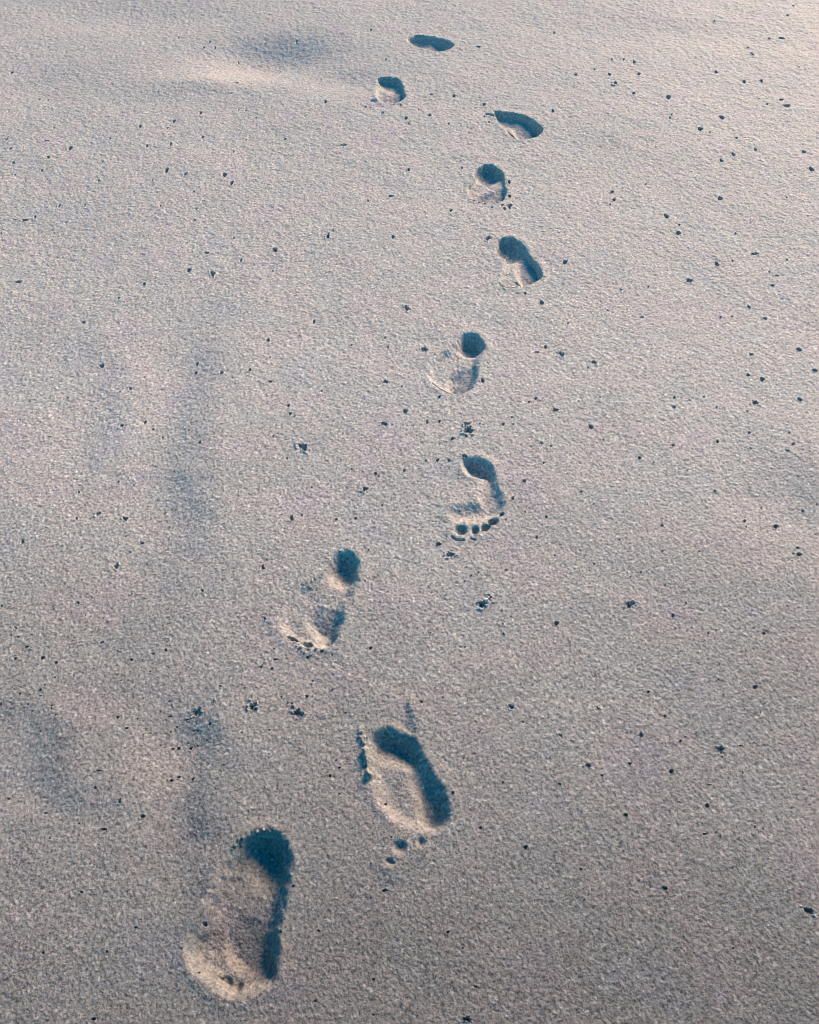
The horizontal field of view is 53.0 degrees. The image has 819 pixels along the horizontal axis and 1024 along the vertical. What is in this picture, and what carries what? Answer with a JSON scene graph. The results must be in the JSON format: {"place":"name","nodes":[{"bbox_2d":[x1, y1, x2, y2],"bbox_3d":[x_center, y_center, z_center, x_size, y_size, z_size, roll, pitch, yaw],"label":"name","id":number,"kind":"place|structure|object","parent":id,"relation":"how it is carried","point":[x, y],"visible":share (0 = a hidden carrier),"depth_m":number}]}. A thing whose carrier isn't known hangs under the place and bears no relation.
{"place":"outdoors","nodes":[
{"label":"outdoors","id":0,"kind":"place"},
{"bbox_2d":[0,0,818,1023],"bbox_3d":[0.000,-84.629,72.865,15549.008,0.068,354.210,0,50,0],"label":"sand","id":1,"kind":"structure","parent":0,"point":[628,940],"depth_m":1.85},
{"bbox_2d":[192,709,200,716],"bbox_3d":[-0.392,0.372,1.516,0.019,0.012,0.013,-34,58,-25],"label":"sand hole","id":2,"kind":"object","parent":1,"relation":"on","point":[195,712],"visible":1,"depth_m":1.52},
{"bbox_2d":[201,921,207,926],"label":"sand hole","id":3,"kind":"object","parent":1,"relation":"on","point":[204,923],"visible":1,"depth_m":1.29},
{"bbox_2d":[184,828,293,999],"bbox_3d":[-0.268,0.637,1.308,0.157,0.047,0.248,0,50,0],"label":"footprint","id":4,"kind":"object","parent":1,"relation":"on","point":[232,950],"visible":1,"depth_m":1.30},
{"bbox_2d":[249,703,258,710],"bbox_3d":[-0.289,0.361,1.518,0.018,0.008,0.014,-35,58,-25],"label":"sand hole","id":5,"kind":"object","parent":1,"relation":"on","point":[252,707],"visible":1,"depth_m":1.52},
{"bbox_2d":[291,710,300,715],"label":"sand hole","id":6,"kind":"object","parent":1,"relation":"on","point":[297,712],"visible":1,"depth_m":1.51},
{"bbox_2d":[297,443,306,450],"bbox_3d":[-0.255,-0.151,1.952,0.024,0.014,0.027,0,50,0],"label":"sand hole","id":7,"kind":"object","parent":1,"relation":"on","point":[303,447],"visible":1,"depth_m":1.96},
{"bbox_2d":[278,550,359,647],"bbox_3d":[-0.178,0.180,1.690,0.130,0.036,0.251,13,51,10],"label":"footprint","id":8,"kind":"object","parent":1,"relation":"on","point":[312,615],"visible":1,"depth_m":1.67},
{"bbox_2d":[369,76,405,102],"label":"footprint","id":9,"kind":"object","parent":1,"relation":"on","point":[390,90],"visible":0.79,"depth_m":3.26},
{"bbox_2d":[358,704,449,865],"bbox_3d":[-0.010,0.471,1.437,0.131,0.042,0.274,-11,51,-9],"label":"footprint","id":10,"kind":"object","parent":1,"relation":"on","point":[408,786],"visible":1,"depth_m":1.44},
{"bbox_2d":[0,5,816,1015],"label":"pinholes","id":11,"kind":"object","parent":1,"relation":"on","point":[350,469],"visible":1,"depth_m":1.85},
{"bbox_2d":[407,35,453,51],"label":"footprint","id":12,"kind":"object","parent":1,"relation":"on","point":[432,43],"visible":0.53,"depth_m":3.56},
{"bbox_2d":[445,552,454,557],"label":"sand hole","id":13,"kind":"object","parent":1,"relation":"on","point":[448,554],"visible":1,"depth_m":1.75},
{"bbox_2d":[427,332,484,394],"bbox_3d":[0.130,-0.384,2.167,0.131,0.038,0.259,15,52,12],"label":"footprint","id":14,"kind":"object","parent":1,"relation":"on","point":[454,369],"visible":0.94,"depth_m":2.15},
{"bbox_2d":[462,1016,470,1022],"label":"sand hole","id":15,"kind":"object","parent":1,"relation":"on","point":[468,1018],"visible":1,"depth_m":1.20},
{"bbox_2d":[462,426,473,432],"bbox_3d":[0.142,-0.195,1.997,0.028,0.020,0.023,0,50,0],"label":"sand hole","id":16,"kind":"object","parent":1,"relation":"on","point":[469,430],"visible":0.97,"depth_m":2.00},
{"bbox_2d":[448,457,504,541],"bbox_3d":[0.149,-0.025,1.861,0.129,0.027,0.252,0,50,0],"label":"footprint","id":17,"kind":"object","parent":1,"relation":"on","point":[488,506],"visible":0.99,"depth_m":1.84},
{"bbox_2d":[478,601,487,608],"bbox_3d":[0.148,0.190,1.671,0.023,0.014,0.016,-36,59,-26],"label":"sand hole","id":18,"kind":"object","parent":1,"relation":"on","point":[482,604],"visible":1,"depth_m":1.67},
{"bbox_2d":[467,164,506,202],"bbox_3d":[0.257,-1.094,2.768,0.134,0.040,0.264,0,50,0],"label":"footprint","id":19,"kind":"object","parent":1,"relation":"on","point":[487,184],"visible":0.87,"depth_m":2.77},
{"bbox_2d":[485,110,542,139],"bbox_3d":[0.398,-1.429,3.057,0.146,0.046,0.257,-21,53,-17],"label":"footprint","id":20,"kind":"object","parent":1,"relation":"on","point":[516,126],"visible":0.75,"depth_m":3.08},
{"bbox_2d":[496,236,542,288],"bbox_3d":[0.326,-0.737,2.463,0.134,0.037,0.271,0,50,0],"label":"footprint","id":21,"kind":"object","parent":1,"relation":"on","point":[521,268],"visible":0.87,"depth_m":2.46},
{"bbox_2d":[626,601,634,608],"bbox_3d":[0.449,0.192,1.672,0.022,0.014,0.018,0,50,0],"label":"sand hole","id":22,"kind":"object","parent":1,"relation":"on","point":[630,605],"visible":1,"depth_m":1.67},
{"bbox_2d":[716,746,724,753],"bbox_3d":[0.556,0.427,1.470,0.012,0.010,0.017,34,58,25],"label":"sand hole","id":23,"kind":"object","parent":1,"relation":"on","point":[720,749],"visible":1,"depth_m":1.47},
{"bbox_2d":[803,907,813,914],"bbox_3d":[0.629,0.631,1.296,0.015,0.011,0.011,0,50,0],"label":"sand hole","id":24,"kind":"object","parent":1,"relation":"on","point":[810,910],"visible":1,"depth_m":1.30}
]}

